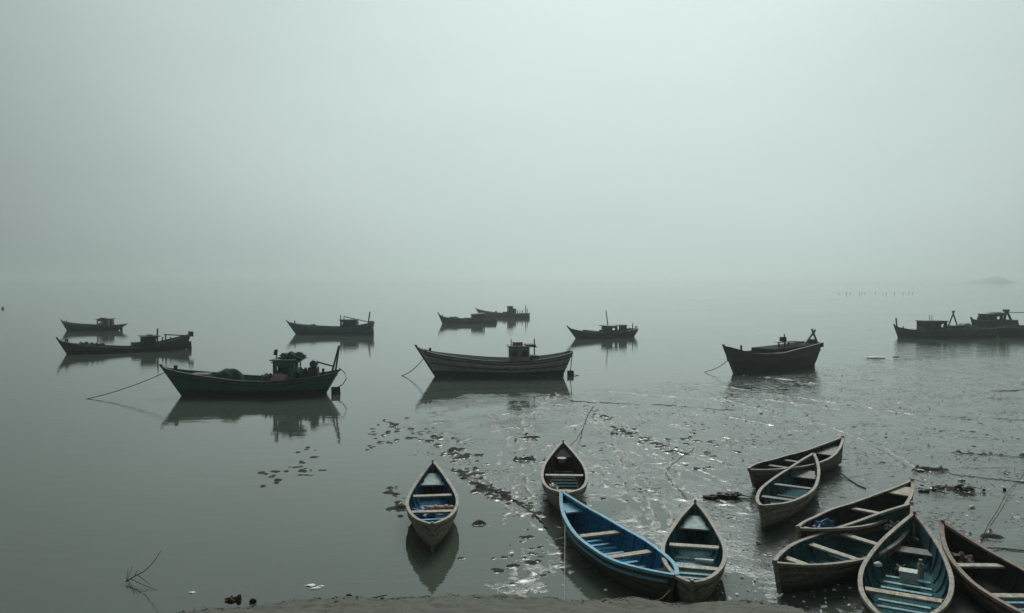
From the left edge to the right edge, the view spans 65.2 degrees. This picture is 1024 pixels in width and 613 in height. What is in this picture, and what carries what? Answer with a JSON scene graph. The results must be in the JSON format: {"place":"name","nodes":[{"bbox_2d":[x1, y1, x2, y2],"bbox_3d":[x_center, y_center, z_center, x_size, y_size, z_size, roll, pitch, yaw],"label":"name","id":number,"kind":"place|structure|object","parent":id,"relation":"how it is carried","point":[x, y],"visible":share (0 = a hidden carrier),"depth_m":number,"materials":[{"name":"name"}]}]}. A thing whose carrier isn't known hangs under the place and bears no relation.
{"place":"outdoors","nodes":[
{"label":"outdoors","id":0,"kind":"place"},
{"bbox_2d":[176,592,806,612],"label":"bank","id":1,"kind":"structure","parent":0,"point":[446,604],"depth_m":11.72,"materials":[{"name":"grey soil"}]},
{"bbox_2d":[224,594,241,605],"bbox_3d":[-4.607,4.841,13.208,0.291,0.191,0.151,0,2,0],"label":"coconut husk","id":2,"kind":"object","parent":1,"relation":"on","point":[231,599],"visible":1,"depth_m":13.18,"materials":[{"name":"plant"}]},
{"bbox_2d":[0,281,1023,612],"bbox_3d":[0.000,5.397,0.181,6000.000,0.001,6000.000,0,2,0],"label":"water","id":3,"kind":"structure","parent":0,"point":[102,497],"depth_m":31.60,"materials":[{"name":"grey liquid"}]},
{"bbox_2d":[60,318,127,330],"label":"fishing boat","id":4,"kind":"object","parent":3,"relation":"on","point":[105,324],"visible":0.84,"depth_m":84.49,"materials":[{"name":"wood"}]},
{"bbox_2d":[56,328,192,353],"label":"fishing boat","id":5,"kind":"object","parent":3,"relation":"on","point":[147,343],"visible":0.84,"depth_m":60.21,"materials":[{"name":"metal"}]},
{"bbox_2d":[125,551,160,591],"bbox_3d":[-6.527,4.619,14.153,0.485,0.625,0.806,-2,2,-39],"label":"dead branch","id":6,"kind":"object","parent":3,"relation":"on","point":[127,580],"visible":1,"depth_m":14.20,"materials":[{"name":"brown wood"}]},
{"bbox_2d":[159,346,346,396],"bbox_3d":[-12.101,3.172,37.487,8.592,2.650,2.210,0,2,-5],"label":"fishing boat","id":7,"kind":"object","parent":3,"relation":"on","point":[207,383],"visible":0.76,"depth_m":36.93,"materials":[{"name":"green paint"}]},
{"bbox_2d":[87,373,162,398],"bbox_3d":[-17.769,3.643,36.691,3.438,1.151,0.036,-1,2,-17],"label":"rope","id":8,"kind":"object","parent":7,"relation":"attached to","point":[125,388],"visible":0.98,"depth_m":36.70,"materials":[{"name":"grey fabric"}]},
{"bbox_2d":[213,368,244,380],"bbox_3d":[-13.256,3.229,37.399,1.522,0.666,1.236,0,2,-5],"label":"net heap","id":9,"kind":"object","parent":7,"relation":"on","point":[232,374],"visible":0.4,"depth_m":37.09,"materials":[{"name":"fabric"}]},
{"bbox_2d":[261,373,272,380],"bbox_3d":[-11.432,3.409,37.295,0.613,0.637,0.701,0,2,-5],"label":"cloth bundle","id":10,"kind":"object","parent":7,"relation":"on","point":[266,377],"visible":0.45,"depth_m":37.12,"materials":[{"name":"fabric"}]},
{"bbox_2d":[270,373,286,380],"bbox_3d":[-10.704,3.224,36.774,0.851,0.368,0.508,0,2,-5],"label":"cloth heap","id":11,"kind":"object","parent":7,"relation":"on","point":[278,377],"visible":0.97,"depth_m":36.63,"materials":[{"name":"fabric"}]},
{"bbox_2d":[278,351,307,359],"bbox_3d":[-10.304,2.278,37.601,1.383,0.314,1.186,0,2,-5],"label":"net pile","id":12,"kind":"object","parent":7,"relation":"on","point":[293,355],"visible":1,"depth_m":37.38,"materials":[{"name":"fabric"}]},
{"bbox_2d":[296,367,307,378],"bbox_3d":[-9.796,3.110,37.673,0.723,0.519,0.784,0,2,9],"label":"cloth heap","id":13,"kind":"object","parent":7,"relation":"on","point":[304,372],"visible":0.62,"depth_m":37.49,"materials":[{"name":"grey fabric"}]},
{"bbox_2d":[309,359,318,367],"bbox_3d":[-9.325,2.687,37.693,0.340,0.332,0.560,0,2,-5],"label":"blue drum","id":14,"kind":"object","parent":7,"relation":"on","point":[313,363],"visible":1,"depth_m":37.42,"materials":[{"name":"plastic"}]},
{"bbox_2d":[286,312,374,334],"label":"fishing boat","id":15,"kind":"object","parent":3,"relation":"on","point":[351,326],"visible":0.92,"depth_m":78.73,"materials":[{"name":"black wood"}]},
{"bbox_2d":[406,459,458,552],"bbox_3d":[-1.793,4.467,18.048,1.188,0.903,5.103,0,2,-5],"label":"canoe","id":16,"kind":"object","parent":3,"relation":"on","point":[432,485],"visible":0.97,"depth_m":18.43,"materials":[{"name":"grey wood"}]},
{"bbox_2d":[407,505,435,518],"bbox_3d":[-1.994,4.612,18.030,0.642,0.134,0.804,0,2,6],"label":"folded tarp","id":17,"kind":"object","parent":16,"relation":"in","point":[425,516],"visible":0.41,"depth_m":17.82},
{"bbox_2d":[437,505,444,509],"bbox_3d":[-1.584,4.520,17.877,0.171,0.150,0.169,1,2,36],"label":"float","id":18,"kind":"object","parent":16,"relation":"in","point":[441,507],"visible":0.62,"depth_m":17.83,"materials":[{"name":"plastic"}]},
{"bbox_2d":[437,312,496,323],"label":"fishing boat","id":19,"kind":"object","parent":3,"relation":"on","point":[476,318],"visible":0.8,"depth_m":98.28,"materials":[{"name":"wood"}]},
{"bbox_2d":[415,339,578,377],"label":"fishing boat","id":20,"kind":"object","parent":3,"relation":"on","point":[520,361],"visible":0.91,"depth_m":44.19,"materials":[{"name":"wood"}]},
{"bbox_2d":[475,305,529,317],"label":"fishing boat","id":21,"kind":"object","parent":3,"relation":"on","point":[511,313],"visible":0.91,"depth_m":113.62,"materials":[{"name":"wood"}]},
{"bbox_2d":[567,311,638,338],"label":"fishing boat","id":22,"kind":"object","parent":3,"relation":"on","point":[608,331],"visible":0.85,"depth_m":74.23,"materials":[{"name":"metal"}]},
{"bbox_2d":[722,329,823,372],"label":"fishing boat","id":23,"kind":"object","parent":3,"relation":"on","point":[785,355],"visible":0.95,"depth_m":47.08,"materials":[{"name":"wood"}]},
{"bbox_2d":[893,311,996,337],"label":"fishing boat","id":24,"kind":"object","parent":3,"relation":"on","point":[929,328],"visible":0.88,"depth_m":73.98,"materials":[{"name":"metal"}]},
{"bbox_2d":[958,323,975,328],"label":"tarp heap","id":25,"kind":"object","parent":24,"relation":"on","point":[967,326],"visible":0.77,"depth_m":74.33,"materials":[{"name":"grey fabric"}]},
{"bbox_2d":[964,276,1015,282],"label":"islet","id":26,"kind":"object","parent":3,"relation":"in","point":[994,279],"visible":0.81,"depth_m":1331.70,"materials":[{"name":"grey"}]},
{"bbox_2d":[970,309,1023,327],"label":"fishing boat","id":27,"kind":"object","parent":3,"relation":"on","point":[986,319],"visible":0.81,"depth_m":79.00,"materials":[{"name":"grey wood"}]},
{"bbox_2d":[989,325,1023,336],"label":"fishing boat","id":28,"kind":"object","parent":3,"relation":"on","point":[1011,331],"visible":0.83,"depth_m":74.83,"materials":[{"name":"grey wood"}]},
{"bbox_2d":[0,0,1023,280],"label":"sky","id":29,"kind":"structure","parent":0,"point":[141,140],"materials":[{"name":"grey"}]},
{"bbox_2d":[258,356,1023,612],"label":"mud flat","id":30,"kind":"structure","parent":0,"point":[931,509],"depth_m":24.99,"materials":[{"name":"grey soil"}]},
{"bbox_2d":[461,478,547,527],"bbox_3d":[-0.142,4.728,19.622,0.412,0.028,4.843,-1,2,-26],"label":"rope","id":31,"kind":"object","parent":30,"relation":"on","point":[520,504],"visible":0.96,"depth_m":18.84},
{"bbox_2d":[541,440,587,513],"bbox_3d":[1.336,4.395,20.477,1.195,0.884,5.518,0,2,3],"label":"canoe","id":32,"kind":"object","parent":30,"relation":"on","point":[569,476],"visible":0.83,"depth_m":21.02,"materials":[{"name":"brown wood"}]},
{"bbox_2d":[548,483,558,488],"bbox_3d":[1.013,4.501,20.065,0.329,0.119,0.387,0,2,3],"label":"white bag","id":33,"kind":"object","parent":32,"relation":"in","point":[553,486],"visible":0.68,"depth_m":20.02,"materials":[{"name":"plastic"}]},
{"bbox_2d":[557,457,565,462],"bbox_3d":[1.375,4.244,22.110,0.260,0.120,0.260,0,2,3],"label":"plastic tub","id":34,"kind":"object","parent":32,"relation":"in","point":[561,459],"visible":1,"depth_m":22.04,"materials":[{"name":"white plastic"}]},
{"bbox_2d":[559,491,678,602],"bbox_3d":[1.881,4.549,15.224,1.202,0.928,4.683,-1,2,-20],"label":"canoe","id":35,"kind":"object","parent":30,"relation":"on","point":[620,554],"visible":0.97,"depth_m":15.00,"materials":[{"name":"blue painted wood"}]},
{"bbox_2d":[564,544,564,601],"bbox_3d":[1.017,4.377,15.385,0.012,0.230,5.904,0,2,4],"label":"rope","id":36,"kind":"object","parent":35,"relation":"attached to","point":[564,572],"visible":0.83,"depth_m":13.60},
{"bbox_2d":[580,401,729,409],"bbox_3d":[6.000,4.246,34.436,6.945,0.036,0.602,1,2,21],"label":"rope","id":37,"kind":"object","parent":30,"relation":"on","point":[651,404],"visible":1,"depth_m":34.58,"materials":[{"name":"grey fabric"}]},
{"bbox_2d":[665,448,693,495],"bbox_3d":[4.753,4.622,22.774,0.683,0.012,6.109,0,2,15],"label":"rope","id":38,"kind":"object","parent":30,"relation":"on","point":[670,479],"visible":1,"depth_m":22.27,"materials":[{"name":"black fabric"}]},
{"bbox_2d":[661,499,726,601],"bbox_3d":[3.342,4.589,14.714,1.182,0.882,4.608,0,2,13],"label":"canoe","id":39,"kind":"object","parent":30,"relation":"on","point":[692,534],"visible":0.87,"depth_m":15.16,"materials":[{"name":"grey wood"}]},
{"bbox_2d":[695,558,713,565],"bbox_3d":[3.551,4.708,14.774,0.340,0.114,0.120,1,2,23],"label":"plastic jug","id":40,"kind":"object","parent":39,"relation":"on","point":[705,561],"visible":1,"depth_m":14.73,"materials":[{"name":"white plastic"}]},
{"bbox_2d":[702,491,749,499],"bbox_3d":[5.278,4.686,19.826,1.197,0.188,0.425,0,2,0],"label":"weed clump","id":41,"kind":"object","parent":30,"relation":"on","point":[728,495],"visible":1,"depth_m":19.71,"materials":[{"name":"black plant"}]},
{"bbox_2d":[476,375,1023,612],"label":"shell flecks","id":42,"kind":"object","parent":30,"relation":"on","point":[822,606],"visible":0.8,"depth_m":19.42,"materials":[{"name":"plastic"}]},
{"bbox_2d":[756,453,819,532],"bbox_3d":[6.721,4.471,19.293,1.143,0.810,5.843,1,2,31],"label":"canoe","id":43,"kind":"object","parent":30,"relation":"on","point":[784,496],"visible":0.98,"depth_m":19.25,"materials":[{"name":"grey wood"}]},
{"bbox_2d":[747,435,844,487],"bbox_3d":[7.909,4.314,22.009,4.766,0.945,1.238,-2,0,-39],"label":"canoe","id":44,"kind":"object","parent":30,"relation":"on","point":[828,455],"visible":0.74,"depth_m":22.16,"materials":[{"name":"brown wood"}]},
{"bbox_2d":[772,501,913,593],"bbox_3d":[6.349,4.556,15.076,4.996,0.924,1.250,-2,5,-39],"label":"canoe","id":45,"kind":"object","parent":30,"relation":"on","point":[818,560],"visible":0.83,"depth_m":14.79,"materials":[{"name":"brown wood"}]},
{"bbox_2d":[883,520,899,529],"bbox_3d":[7.781,4.443,16.274,0.508,0.170,0.400,-2,2,-39],"label":"cloth bundle","id":46,"kind":"object","parent":45,"relation":"in","point":[890,526],"visible":0.45,"depth_m":16.22,"materials":[{"name":"grey fabric"}]},
{"bbox_2d":[840,473,865,488],"bbox_3d":[9.060,4.640,21.321,0.092,0.093,1.390,0,2,-3],"label":"rope","id":47,"kind":"object","parent":30,"relation":"on","point":[852,481],"visible":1,"depth_m":21.31,"materials":[{"name":"black fabric"}]},
{"bbox_2d":[795,478,914,541],"bbox_3d":[7.380,4.484,16.947,4.840,0.943,1.238,-2,0,-39],"label":"canoe","id":48,"kind":"object","parent":30,"relation":"on","point":[898,495],"visible":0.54,"depth_m":17.47,"materials":[{"name":"brown wood"}]},
{"bbox_2d":[811,518,834,527],"bbox_3d":[6.372,4.486,16.463,1.180,0.210,0.230,-2,2,-39],"label":"folded tarp","id":49,"kind":"object","parent":48,"relation":"in","point":[826,523],"visible":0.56,"depth_m":16.44,"materials":[{"name":"blue plastic"}]},
{"bbox_2d":[858,510,953,612],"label":"canoe","id":50,"kind":"object","parent":30,"relation":"on","point":[883,589],"visible":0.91,"depth_m":13.94,"materials":[{"name":"teal wood"}]},
{"bbox_2d":[873,561,881,566],"bbox_3d":[6.455,4.538,14.136,0.168,0.062,0.191,1,2,29],"label":"bailer","id":51,"kind":"object","parent":50,"relation":"in","point":[877,564],"visible":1,"depth_m":14.09,"materials":[{"name":"white plastic"}]},
{"bbox_2d":[892,564,906,574],"bbox_3d":[7.026,4.720,14.393,0.441,0.141,0.321,-2,3,-42],"label":"rag","id":52,"kind":"object","parent":50,"relation":"in","point":[896,570],"visible":0.34,"depth_m":14.41,"materials":[{"name":"fabric"}]},
{"bbox_2d":[899,567,917,582],"bbox_3d":[6.935,4.702,14.004,0.290,0.172,0.220,1,2,29],"label":"foam box","id":53,"kind":"object","parent":50,"relation":"on","point":[907,575],"visible":1,"depth_m":13.94,"materials":[{"name":"white plastic"}]},
{"bbox_2d":[904,537,920,546],"bbox_3d":[7.692,4.516,15.359,0.281,0.126,0.328,1,2,29],"label":"rope coil","id":54,"kind":"object","parent":50,"relation":"in","point":[910,540],"visible":1,"depth_m":15.28,"materials":[{"name":"black fabric"}]},
{"bbox_2d":[917,559,923,578],"bbox_3d":[7.201,4.625,14.108,0.120,0.330,0.120,1,2,29],"label":"water bottle","id":55,"kind":"object","parent":50,"relation":"in","point":[920,569],"visible":0.95,"depth_m":14.07,"materials":[{"name":"clear plastic"}]},
{"bbox_2d":[910,478,1006,495],"bbox_3d":[11.436,4.656,20.320,2.262,0.174,1.228,1,2,17],"label":"debris heap","id":56,"kind":"object","parent":30,"relation":"on","point":[961,488],"visible":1,"depth_m":20.36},
{"bbox_2d":[940,471,1016,481],"bbox_3d":[12.733,4.653,21.865,2.476,0.014,0.316,1,2,38],"label":"rope","id":57,"kind":"object","parent":30,"relation":"on","point":[976,476],"visible":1,"depth_m":21.87,"materials":[{"name":"black fabric"}]},
{"bbox_2d":[939,519,1023,612],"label":"canoe","id":58,"kind":"object","parent":30,"relation":"on","point":[989,581],"visible":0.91,"depth_m":13.84,"materials":[{"name":"brown wood"}]},
{"bbox_2d":[950,551,974,562],"bbox_3d":[8.113,4.489,14.384,0.399,0.144,0.614,0,2,1],"label":"cloth bundle","id":59,"kind":"object","parent":58,"relation":"in","point":[961,557],"visible":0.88,"depth_m":14.30,"materials":[{"name":"fabric"}]},
{"bbox_2d":[961,453,1020,456],"bbox_3d":[14.725,4.562,24.581,2.183,0.014,0.158,1,2,20],"label":"rope","id":60,"kind":"object","parent":30,"relation":"on","point":[998,455],"visible":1,"depth_m":24.50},
{"bbox_2d":[980,476,1021,540],"bbox_3d":[12.702,4.609,20.311,0.139,0.176,9.862,2,2,38],"label":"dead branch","id":61,"kind":"object","parent":30,"relation":"on","point":[998,508],"visible":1,"depth_m":18.78,"materials":[{"name":"black wood"}]},
{"bbox_2d":[986,547,1023,550],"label":"rope","id":62,"kind":"object","parent":30,"relation":"on","point":[1003,548],"visible":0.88,"depth_m":15.99,"materials":[{"name":"grey fabric"}]}
]}

